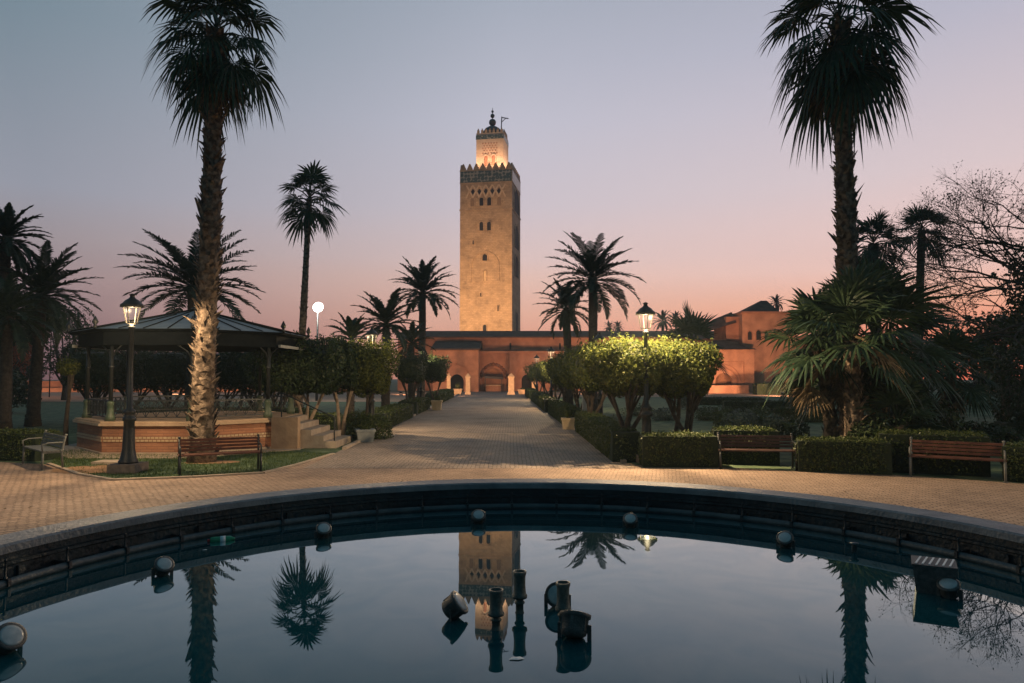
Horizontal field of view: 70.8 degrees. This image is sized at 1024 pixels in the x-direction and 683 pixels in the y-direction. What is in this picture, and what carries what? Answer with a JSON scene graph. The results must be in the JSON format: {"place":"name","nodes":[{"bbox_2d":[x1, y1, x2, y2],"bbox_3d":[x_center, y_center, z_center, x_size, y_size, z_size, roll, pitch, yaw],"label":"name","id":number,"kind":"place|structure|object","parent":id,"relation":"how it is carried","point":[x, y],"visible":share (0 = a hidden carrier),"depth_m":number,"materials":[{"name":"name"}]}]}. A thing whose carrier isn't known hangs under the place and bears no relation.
{"place":"outdoors","nodes":[
{"label":"outdoors","id":0,"kind":"place"},
{"bbox_2d":[13,392,788,401],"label":"sandy ground","id":1,"kind":"structure","parent":0,"point":[79,397],"depth_m":72.29,"materials":[{"name":"sand"}]},
{"bbox_2d":[43,303,99,399],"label":"leafy tree","id":2,"kind":"object","parent":1,"relation":"on","point":[64,389],"visible":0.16,"depth_m":62.28,"materials":[{"name":"green plant"}]},
{"bbox_2d":[698,340,755,392],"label":"arched porch","id":3,"kind":"object","parent":1,"relation":"on","point":[738,363],"visible":0.54,"depth_m":87.98,"materials":[{"name":"paint"}]},
{"bbox_2d":[708,385,748,392],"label":"wall","id":4,"kind":"structure","parent":1,"relation":"on","point":[729,388],"depth_m":84.83,"materials":[{"name":"paint"}]},
{"bbox_2d":[751,382,817,394],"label":"hedge","id":5,"kind":"object","parent":1,"relation":"on","point":[758,388],"visible":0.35,"depth_m":79.12,"materials":[{"name":"green plant"}]},
{"bbox_2d":[305,391,631,467],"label":"path","id":6,"kind":"structure","parent":0,"point":[452,420],"depth_m":22.24,"materials":[{"name":"stone"}]},
{"bbox_2d":[355,421,375,441],"bbox_3d":[-4.668,2.859,22.890,0.605,0.653,0.605,1,-3,-17],"label":"planter","id":7,"kind":"object","parent":6,"relation":"on","point":[365,433],"visible":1,"depth_m":22.67,"materials":[{"name":"beige ceramic"}]},
{"bbox_2d":[548,399,580,424],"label":"hedge","id":8,"kind":"object","parent":6,"relation":"on","point":[556,409],"visible":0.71,"depth_m":33.55,"materials":[{"name":"green plant"}]},
{"bbox_2d":[561,402,574,428],"bbox_3d":[2.203,2.915,28.294,0.528,1.053,0.528,0,-3,0],"label":"planter","id":9,"kind":"object","parent":6,"relation":"on","point":[568,420],"visible":0.99,"depth_m":28.07,"materials":[{"name":"beige stone"}]},
{"bbox_2d":[574,409,639,461],"bbox_3d":[2.747,2.710,22.381,0.830,0.920,10.495,0,-3,0],"label":"hedge","id":10,"kind":"object","parent":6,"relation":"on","point":[611,439],"visible":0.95,"depth_m":18.63,"materials":[{"name":"green plant"}]},
{"bbox_2d":[0,456,1023,534],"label":"plaza","id":11,"kind":"structure","parent":0,"point":[48,496],"depth_m":13.77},
{"bbox_2d":[21,430,67,470],"bbox_3d":[-10.840,2.496,16.661,1.770,0.792,0.530,-3,-4,44],"label":"bench","id":12,"kind":"object","parent":11,"relation":"on","point":[43,448],"visible":0.98,"depth_m":16.51,"materials":[{"name":"grey metal"}]},
{"bbox_2d":[0,478,1023,589],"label":"fountain basin","id":13,"kind":"object","parent":11,"relation":"on","point":[31,554],"visible":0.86,"depth_m":5.72,"materials":[{"name":"stone"}]},
{"bbox_2d":[0,622,26,654],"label":"pool lamp","id":14,"kind":"object","parent":13,"relation":"on","point":[13,636],"visible":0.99,"depth_m":3.17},
{"bbox_2d":[151,556,174,576],"bbox_3d":[-2.133,1.470,4.399,0.123,0.304,0.129,-2,-4,42],"label":"pool lamp","id":15,"kind":"object","parent":13,"relation":"on","point":[163,565],"visible":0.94,"depth_m":4.38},
{"bbox_2d":[314,522,331,537],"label":"pool lamp","id":16,"kind":"object","parent":13,"relation":"on","point":[323,529],"visible":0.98,"depth_m":5.40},
{"bbox_2d":[442,591,467,621],"bbox_3d":[-0.288,1.424,3.632,0.134,0.323,0.142,0,-3,8],"label":"pool lamp","id":17,"kind":"object","parent":13,"relation":"on","point":[454,605],"visible":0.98,"depth_m":3.59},
{"bbox_2d":[488,587,503,630],"bbox_3d":[-0.077,1.387,3.463,0.081,0.382,0.081,0,-3,0],"label":"fountain nozzle","id":18,"kind":"object","parent":13,"relation":"in","point":[495,612],"visible":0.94,"depth_m":3.44,"materials":[{"name":"grey metal"}]},
{"bbox_2d":[0,509,1023,682],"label":"pool water","id":19,"kind":"structure","parent":13,"relation":"in","point":[664,598],"depth_m":3.76,"materials":[{"name":"liquid"}]},
{"bbox_2d":[557,610,591,639],"bbox_3d":[0.294,1.407,3.357,0.161,0.331,0.160,-1,-3,18],"label":"pool lamp","id":20,"kind":"object","parent":19,"relation":"in","point":[573,624],"visible":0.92,"depth_m":3.31,"materials":[{"name":"metal"}]},
{"bbox_2d":[512,569,526,613],"bbox_3d":[0.039,1.387,3.709,0.081,0.403,0.081,0,-3,0],"label":"fountain nozzle","id":21,"kind":"object","parent":13,"relation":"in","point":[519,595],"visible":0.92,"depth_m":3.69,"materials":[{"name":"grey metal"}]},
{"bbox_2d":[544,582,570,607],"bbox_3d":[0.241,1.431,3.817,0.142,0.325,0.110,0,-3,6],"label":"pool lamp","id":22,"kind":"object","parent":13,"relation":"on","point":[550,596],"visible":0.41,"depth_m":3.78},
{"bbox_2d":[555,580,570,621],"bbox_3d":[0.249,1.378,3.508,0.081,0.403,0.081,0,-3,0],"label":"fountain nozzle","id":23,"kind":"object","parent":13,"relation":"in","point":[563,600],"visible":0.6,"depth_m":3.49,"materials":[{"name":"grey metal"}]},
{"bbox_2d":[776,531,794,547],"bbox_3d":[1.943,1.504,5.117,0.129,0.304,0.123,-2,-3,29],"label":"pool lamp","id":24,"kind":"object","parent":13,"relation":"on","point":[784,539],"visible":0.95,"depth_m":5.10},
{"bbox_2d":[911,555,957,594],"bbox_3d":[2.403,1.394,4.096,0.223,0.289,0.223,-1,-3,28],"label":"drain box","id":25,"kind":"object","parent":13,"relation":"in","point":[928,572],"visible":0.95,"depth_m":4.03,"materials":[{"name":"white plastic"}]},
{"bbox_2d":[936,578,962,599],"bbox_3d":[2.402,1.451,3.954,0.129,0.298,0.125,-3,-4,43],"label":"pool lamp","id":26,"kind":"object","parent":13,"relation":"on","point":[948,588],"visible":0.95,"depth_m":3.93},
{"bbox_2d":[908,437,1007,482],"bbox_3d":[9.122,2.407,14.782,1.720,0.792,0.530,-2,-3,33],"label":"bench","id":27,"kind":"object","parent":11,"relation":"on","point":[911,455],"visible":0.98,"depth_m":14.88,"materials":[{"name":"wood"}]},
{"bbox_2d":[0,379,1023,483],"bbox_3d":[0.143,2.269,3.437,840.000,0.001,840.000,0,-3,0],"label":"ground","id":28,"kind":"structure","parent":0,"point":[52,415],"depth_m":29.78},
{"bbox_2d":[12,370,27,407],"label":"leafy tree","id":29,"kind":"object","parent":28,"relation":"on","point":[20,388],"visible":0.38,"depth_m":40.37,"materials":[{"name":"green plant"}]},
{"bbox_2d":[0,202,52,286],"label":"date palm","id":30,"kind":"object","parent":28,"relation":"on","point":[10,226],"visible":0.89,"depth_m":29.00,"materials":[{"name":"green plant"}]},
{"bbox_2d":[13,343,44,376],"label":"leafy tree","id":31,"kind":"object","parent":28,"relation":"on","point":[24,362],"visible":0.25,"depth_m":55.59,"materials":[{"name":"green plant"}]},
{"bbox_2d":[0,268,57,428],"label":"date palm","id":32,"kind":"object","parent":28,"relation":"on","point":[12,301],"visible":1,"depth_m":26.85,"materials":[{"name":"green plant"}]},
{"bbox_2d":[0,426,62,461],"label":"hedge","id":33,"kind":"object","parent":28,"relation":"on","point":[11,447],"visible":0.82,"depth_m":17.75,"materials":[{"name":"green plant"}]},
{"bbox_2d":[0,240,102,426],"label":"date palm","id":34,"kind":"object","parent":28,"relation":"on","point":[48,276],"visible":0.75,"depth_m":29.77,"materials":[{"name":"green plant"}]},
{"bbox_2d":[47,343,138,414],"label":"clipped tree","id":35,"kind":"object","parent":28,"relation":"on","point":[99,371],"visible":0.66,"depth_m":32.20,"materials":[{"name":"green plant"}]},
{"bbox_2d":[107,293,148,473],"bbox_3d":[-8.382,0.893,15.808,0.600,3.910,0.600,0,-3,0],"label":"street lamp","id":36,"kind":"object","parent":28,"relation":"on","point":[128,462],"visible":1,"depth_m":15.70,"materials":[{"name":"metal"}]},
{"bbox_2d":[113,350,164,406],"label":"clipped tree","id":37,"kind":"object","parent":28,"relation":"on","point":[137,386],"visible":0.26,"depth_m":35.19,"materials":[{"name":"green plant"}]},
{"bbox_2d":[52,460,237,473],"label":"bare soil","id":38,"kind":"structure","parent":28,"relation":"on","point":[86,469],"depth_m":16.27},
{"bbox_2d":[133,351,186,407],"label":"clipped tree","id":39,"kind":"object","parent":28,"relation":"on","point":[161,371],"visible":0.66,"depth_m":33.07,"materials":[{"name":"green plant"}]},
{"bbox_2d":[63,443,302,458],"bbox_3d":[-9.730,3.139,21.976,7.391,0.020,7.391,0,-3,0],"label":"bandstand apron","id":40,"kind":"object","parent":28,"relation":"on","point":[69,447],"visible":0.15,"depth_m":19.05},
{"bbox_2d":[55,351,81,445],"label":"clipped tree","id":41,"kind":"object","parent":40,"relation":"on","point":[69,369],"visible":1,"depth_m":21.58,"materials":[{"name":"green plant"}]},
{"bbox_2d":[65,297,351,453],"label":"bandstand","id":42,"kind":"structure","parent":40,"relation":"on","point":[158,432],"depth_m":20.31,"materials":[{"name":"brick"}]},
{"bbox_2d":[27,381,346,391],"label":"boundary wall","id":43,"kind":"structure","parent":28,"relation":"on","point":[55,386],"depth_m":91.62,"materials":[{"name":"red paint"}]},
{"bbox_2d":[113,228,265,406],"bbox_3d":[-14.302,-0.739,32.068,5.996,8.852,6.391,2,-3,-38],"label":"date palm","id":44,"kind":"object","parent":28,"relation":"on","point":[187,269],"visible":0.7,"depth_m":31.59,"materials":[{"name":"green plant"}]},
{"bbox_2d":[52,449,326,477],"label":"lawn grass","id":45,"kind":"structure","parent":28,"relation":"on","point":[155,466],"depth_m":17.16,"materials":[{"name":"plant"}]},
{"bbox_2d":[46,453,334,480],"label":"lawn kerb","id":46,"kind":"structure","parent":28,"relation":"on","point":[146,478],"depth_m":15.14,"materials":[{"name":"stone"}]},
{"bbox_2d":[182,352,244,406],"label":"clipped tree","id":47,"kind":"object","parent":28,"relation":"on","point":[223,381],"visible":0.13,"depth_m":34.11,"materials":[{"name":"green plant"}]},
{"bbox_2d":[140,0,287,462],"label":"fan palm","id":48,"kind":"object","parent":28,"relation":"on","point":[216,82],"visible":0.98,"depth_m":17.69,"materials":[{"name":"green plant"}]},
{"bbox_2d":[117,406,317,417],"bbox_3d":[-11.573,2.985,28.295,8.195,0.937,1.124,0,-3,3],"label":"hedge","id":49,"kind":"object","parent":28,"relation":"on","point":[295,408],"visible":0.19,"depth_m":27.95,"materials":[{"name":"green plant"}]},
{"bbox_2d":[177,434,261,475],"bbox_3d":[-6.327,2.447,15.627,1.697,0.792,0.530,1,-3,-27],"label":"bench","id":50,"kind":"object","parent":28,"relation":"on","point":[258,451],"visible":0.95,"depth_m":15.73,"materials":[{"name":"wood"}]},
{"bbox_2d":[217,352,270,406],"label":"clipped tree","id":51,"kind":"object","parent":28,"relation":"on","point":[240,378],"visible":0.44,"depth_m":32.05,"materials":[{"name":"green plant"}]},
{"bbox_2d":[239,352,288,407],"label":"clipped tree","id":52,"kind":"object","parent":28,"relation":"on","point":[256,373],"visible":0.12,"depth_m":29.08,"materials":[{"name":"green plant"}]},
{"bbox_2d":[251,329,355,419],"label":"clipped tree","id":53,"kind":"object","parent":28,"relation":"on","point":[312,367],"visible":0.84,"depth_m":23.03,"materials":[{"name":"green plant"}]},
{"bbox_2d":[276,160,350,407],"bbox_3d":[-9.863,-2.466,35.384,3.704,12.652,3.712,0,-3,0],"label":"fan palm","id":54,"kind":"object","parent":28,"relation":"on","point":[311,175],"visible":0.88,"depth_m":35.30,"materials":[{"name":"green plant"}]},
{"bbox_2d":[313,411,343,429],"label":"hedge","id":55,"kind":"object","parent":28,"relation":"on","point":[324,419],"visible":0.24,"depth_m":27.81,"materials":[{"name":"green plant"}]},
{"bbox_2d":[327,335,365,434],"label":"clipped tree","id":56,"kind":"object","parent":28,"relation":"on","point":[350,382],"visible":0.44,"depth_m":24.48,"materials":[{"name":"green plant"}]},
{"bbox_2d":[324,312,376,421],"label":"date palm","id":57,"kind":"object","parent":28,"relation":"on","point":[353,327],"visible":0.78,"depth_m":32.79,"materials":[{"name":"green plant"}]},
{"bbox_2d":[350,413,393,439],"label":"shrub","id":58,"kind":"object","parent":28,"relation":"on","point":[380,423],"visible":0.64,"depth_m":23.85,"materials":[{"name":"green plant"}]},
{"bbox_2d":[348,336,401,423],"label":"clipped tree","id":59,"kind":"object","parent":28,"relation":"on","point":[376,372],"visible":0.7,"depth_m":24.77,"materials":[{"name":"green plant"}]},
{"bbox_2d":[357,402,413,428],"bbox_3d":[-5.405,3.196,31.816,1.189,0.840,9.570,0,-3,-1],"label":"hedge","id":60,"kind":"object","parent":28,"relation":"on","point":[398,413],"visible":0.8,"depth_m":31.06,"materials":[{"name":"green plant"}]},
{"bbox_2d":[350,287,425,405],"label":"date palm","id":61,"kind":"object","parent":28,"relation":"on","point":[387,315],"visible":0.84,"depth_m":37.66,"materials":[{"name":"green plant"}]},
{"bbox_2d":[392,351,430,399],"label":"clipped tree","id":62,"kind":"object","parent":28,"relation":"on","point":[410,369],"visible":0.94,"depth_m":39.22,"materials":[{"name":"green plant"}]},
{"bbox_2d":[390,321,435,397],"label":"date palm","id":63,"kind":"object","parent":28,"relation":"on","point":[414,331],"visible":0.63,"depth_m":43.73,"materials":[{"name":"green plant"}]},
{"bbox_2d":[398,396,430,414],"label":"hedge","id":64,"kind":"object","parent":28,"relation":"on","point":[422,404],"visible":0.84,"depth_m":39.96,"materials":[{"name":"green plant"}]},
{"bbox_2d":[387,256,460,396],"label":"date palm","id":65,"kind":"object","parent":28,"relation":"on","point":[419,281],"visible":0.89,"depth_m":49.84,"materials":[{"name":"green plant"}]},
{"bbox_2d":[423,351,451,399],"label":"clipped tree","id":66,"kind":"object","parent":28,"relation":"on","point":[438,367],"visible":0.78,"depth_m":45.23,"materials":[{"name":"green plant"}]},
{"bbox_2d":[459,108,520,330],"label":"minaret","id":67,"kind":"object","parent":28,"relation":"on","point":[489,209],"visible":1,"depth_m":173.48,"materials":[{"name":"stone"}]},
{"bbox_2d":[530,391,558,411],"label":"hedge","id":68,"kind":"object","parent":28,"relation":"on","point":[539,399],"visible":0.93,"depth_m":45.92,"materials":[{"name":"green plant"}]},
{"bbox_2d":[396,331,713,391],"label":"mosque","id":69,"kind":"structure","parent":28,"relation":"on","point":[477,356],"depth_m":99.12,"materials":[{"name":"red paint"}]},
{"bbox_2d":[543,352,575,402],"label":"clipped tree","id":70,"kind":"object","parent":28,"relation":"on","point":[557,382],"visible":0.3,"depth_m":37.66,"materials":[{"name":"green plant"}]},
{"bbox_2d":[532,278,588,404],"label":"date palm","id":71,"kind":"object","parent":28,"relation":"on","point":[564,323],"visible":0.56,"depth_m":42.85,"materials":[{"name":"green plant"}]},
{"bbox_2d":[552,345,583,409],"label":"clipped tree","id":72,"kind":"object","parent":28,"relation":"on","point":[565,379],"visible":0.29,"depth_m":30.62,"materials":[{"name":"green plant"}]},
{"bbox_2d":[562,337,606,412],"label":"clipped tree","id":73,"kind":"object","parent":28,"relation":"on","point":[581,379],"visible":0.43,"depth_m":25.18,"materials":[{"name":"green plant"}]},
{"bbox_2d":[541,231,645,410],"bbox_3d":[4.577,-1.137,40.057,5.940,10.395,5.744,0,-3,0],"label":"date palm","id":74,"kind":"object","parent":28,"relation":"on","point":[594,266],"visible":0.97,"depth_m":39.83,"materials":[{"name":"green plant"}]},
{"bbox_2d":[578,330,677,427],"bbox_3d":[2.983,1.330,18.323,2.584,3.294,2.130,0,-3,0],"label":"clipped tree","id":75,"kind":"object","parent":28,"relation":"on","point":[617,366],"visible":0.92,"depth_m":17.81,"materials":[{"name":"green plant"}]},
{"bbox_2d":[636,302,655,462],"bbox_3d":[3.296,0.983,17.693,0.600,3.910,0.600,0,-3,-8],"label":"street lamp","id":76,"kind":"object","parent":28,"relation":"on","point":[646,407],"visible":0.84,"depth_m":17.62,"materials":[{"name":"black"}]},
{"bbox_2d":[637,429,717,467],"bbox_3d":[3.862,2.442,16.809,1.837,0.911,0.773,0,-3,3],"label":"hedge","id":77,"kind":"object","parent":28,"relation":"on","point":[688,449],"visible":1,"depth_m":16.49,"materials":[{"name":"green plant"}]},
{"bbox_2d":[650,333,723,433],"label":"clipped tree","id":78,"kind":"object","parent":28,"relation":"on","point":[690,373],"visible":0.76,"depth_m":18.07,"materials":[{"name":"green plant"}]},
{"bbox_2d":[663,300,729,409],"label":"fan palm","id":79,"kind":"object","parent":28,"relation":"on","point":[690,324],"visible":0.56,"depth_m":43.65,"materials":[{"name":"green plant"}]},
{"bbox_2d":[710,404,737,424],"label":"shrub","id":80,"kind":"object","parent":28,"relation":"on","point":[716,411],"visible":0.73,"depth_m":30.71,"materials":[{"name":"green plant"}]},
{"bbox_2d":[699,396,764,404],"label":"hedge","id":81,"kind":"object","parent":28,"relation":"on","point":[713,400],"visible":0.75,"depth_m":51.23,"materials":[{"name":"green plant"}]},
{"bbox_2d":[722,407,760,425],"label":"shrub","id":82,"kind":"object","parent":28,"relation":"on","point":[740,419],"visible":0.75,"depth_m":28.69,"materials":[{"name":"green plant"}]},
{"bbox_2d":[710,422,779,465],"bbox_3d":[5.589,2.448,17.357,1.614,0.952,0.960,-1,-3,11],"label":"hedge","id":83,"kind":"object","parent":28,"relation":"on","point":[748,458],"visible":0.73,"depth_m":16.96,"materials":[{"name":"green plant"}]},
{"bbox_2d":[717,432,797,470],"bbox_3d":[5.531,2.479,16.290,1.700,0.792,0.530,0,-3,10],"label":"bench","id":84,"kind":"object","parent":28,"relation":"on","point":[749,439],"visible":0.96,"depth_m":16.43,"materials":[{"name":"paint"}]},
{"bbox_2d":[721,399,801,412],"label":"hedge","id":85,"kind":"object","parent":28,"relation":"on","point":[742,404],"visible":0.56,"depth_m":41.09,"materials":[{"name":"green plant"}]},
{"bbox_2d":[708,301,867,382],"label":"gatehouse","id":86,"kind":"object","parent":28,"relation":"on","point":[742,327],"visible":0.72,"depth_m":90.20,"materials":[{"name":"paint"}]},
{"bbox_2d":[775,417,809,438],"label":"shrub","id":87,"kind":"object","parent":28,"relation":"on","point":[784,425],"visible":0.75,"depth_m":23.67,"materials":[{"name":"green plant"}]},
{"bbox_2d":[772,405,835,422],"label":"hedge","id":88,"kind":"object","parent":28,"relation":"on","point":[788,413],"visible":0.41,"depth_m":32.64,"materials":[{"name":"green plant"}]},
{"bbox_2d":[754,286,888,436],"bbox_3d":[8.049,0.727,18.879,3.561,4.648,3.393,2,-3,-30],"label":"fan palm","id":89,"kind":"object","parent":28,"relation":"on","point":[824,395],"visible":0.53,"depth_m":18.50,"materials":[{"name":"green plant"}]},
{"bbox_2d":[793,434,892,474],"bbox_3d":[7.236,2.445,15.811,1.998,0.811,0.825,-1,-3,18],"label":"hedge","id":90,"kind":"object","parent":28,"relation":"on","point":[849,455],"visible":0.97,"depth_m":15.49,"materials":[{"name":"green plant"}]},
{"bbox_2d":[754,0,942,434],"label":"fan palm","id":91,"kind":"object","parent":28,"relation":"on","point":[842,81],"visible":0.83,"depth_m":19.62,"materials":[{"name":"green plant"}]},
{"bbox_2d":[763,256,938,437],"bbox_3d":[8.320,0.471,17.721,3.843,5.120,4.003,-2,-3,29],"label":"fan palm","id":92,"kind":"object","parent":28,"relation":"on","point":[856,293],"visible":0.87,"depth_m":17.42,"materials":[{"name":"green plant"}]},
{"bbox_2d":[846,417,890,437],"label":"shrub","id":93,"kind":"object","parent":28,"relation":"on","point":[867,429],"visible":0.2,"depth_m":17.02,"materials":[{"name":"green plant"}]},
{"bbox_2d":[782,251,980,434],"bbox_3d":[10.071,0.224,20.081,4.932,5.801,5.213,-1,-3,21],"label":"fan palm","id":94,"kind":"object","parent":28,"relation":"on","point":[911,300],"visible":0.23,"depth_m":19.13,"materials":[{"name":"green plant"}]},
{"bbox_2d":[856,365,953,436],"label":"fan palm","id":95,"kind":"object","parent":28,"relation":"on","point":[898,402],"visible":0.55,"depth_m":17.29,"materials":[{"name":"green plant"}]},
{"bbox_2d":[877,397,966,433],"bbox_3d":[11.221,2.357,19.909,2.329,1.874,2.482,-2,-3,29],"label":"shrub","id":96,"kind":"object","parent":28,"relation":"on","point":[949,413],"visible":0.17,"depth_m":19.30,"materials":[{"name":"green plant"}]},
{"bbox_2d":[875,427,990,476],"bbox_3d":[9.140,2.357,15.713,2.208,0.977,0.972,-1,-3,25],"label":"hedge","id":97,"kind":"object","parent":28,"relation":"on","point":[898,440],"visible":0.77,"depth_m":15.35,"materials":[{"name":"green plant"}]},
{"bbox_2d":[865,160,1023,424],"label":"bare tree","id":98,"kind":"object","parent":28,"relation":"on","point":[977,241],"visible":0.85,"depth_m":24.49,"materials":[{"name":"brown plant"}]},
{"bbox_2d":[911,324,1006,427],"bbox_3d":[13.407,1.277,22.044,2.829,3.860,2.923,0,-3,0],"label":"fan palm","id":99,"kind":"object","parent":28,"relation":"on","point":[953,341],"visible":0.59,"depth_m":21.62,"materials":[{"name":"green plant"}]},
{"bbox_2d":[943,418,1023,449],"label":"shrub","id":100,"kind":"object","parent":28,"relation":"on","point":[994,432],"visible":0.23,"depth_m":19.39,"materials":[{"name":"green plant"}]},
{"bbox_2d":[953,306,1023,418],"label":"leafy tree","id":101,"kind":"object","parent":28,"relation":"on","point":[990,343],"visible":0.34,"depth_m":33.93,"materials":[{"name":"green plant"}]},
{"bbox_2d":[985,342,1023,423],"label":"shrub","id":102,"kind":"object","parent":28,"relation":"on","point":[997,366],"visible":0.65,"depth_m":23.91,"materials":[{"name":"green plant"}]},
{"bbox_2d":[991,241,1023,368],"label":"leafy tree","id":103,"kind":"object","parent":28,"relation":"on","point":[1011,321],"visible":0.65,"depth_m":27.69,"materials":[{"name":"green plant"}]},
{"bbox_2d":[1000,439,1023,482],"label":"hedge","id":104,"kind":"object","parent":28,"relation":"on","point":[1015,459],"visible":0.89,"depth_m":14.24,"materials":[{"name":"green plant"}]},
{"bbox_2d":[0,0,1023,379],"label":"sky","id":105,"kind":"structure","parent":0,"point":[648,123],"materials":[{"name":"purple"}]},
{"bbox_2d":[817,392,1023,418],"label":"lawn mound","id":106,"kind":"object","parent":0,"point":[979,416],"visible":0.01,"depth_m":37.69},
{"bbox_2d":[856,209,909,337],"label":"fan palm","id":107,"kind":"object","parent":106,"relation":"on","point":[868,228],"visible":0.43,"depth_m":39.77,"materials":[{"name":"green plant"}]},
{"bbox_2d":[896,203,951,377],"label":"fan palm","id":108,"kind":"object","parent":106,"relation":"on","point":[917,212],"visible":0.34,"depth_m":42.09,"materials":[{"name":"green plant"}]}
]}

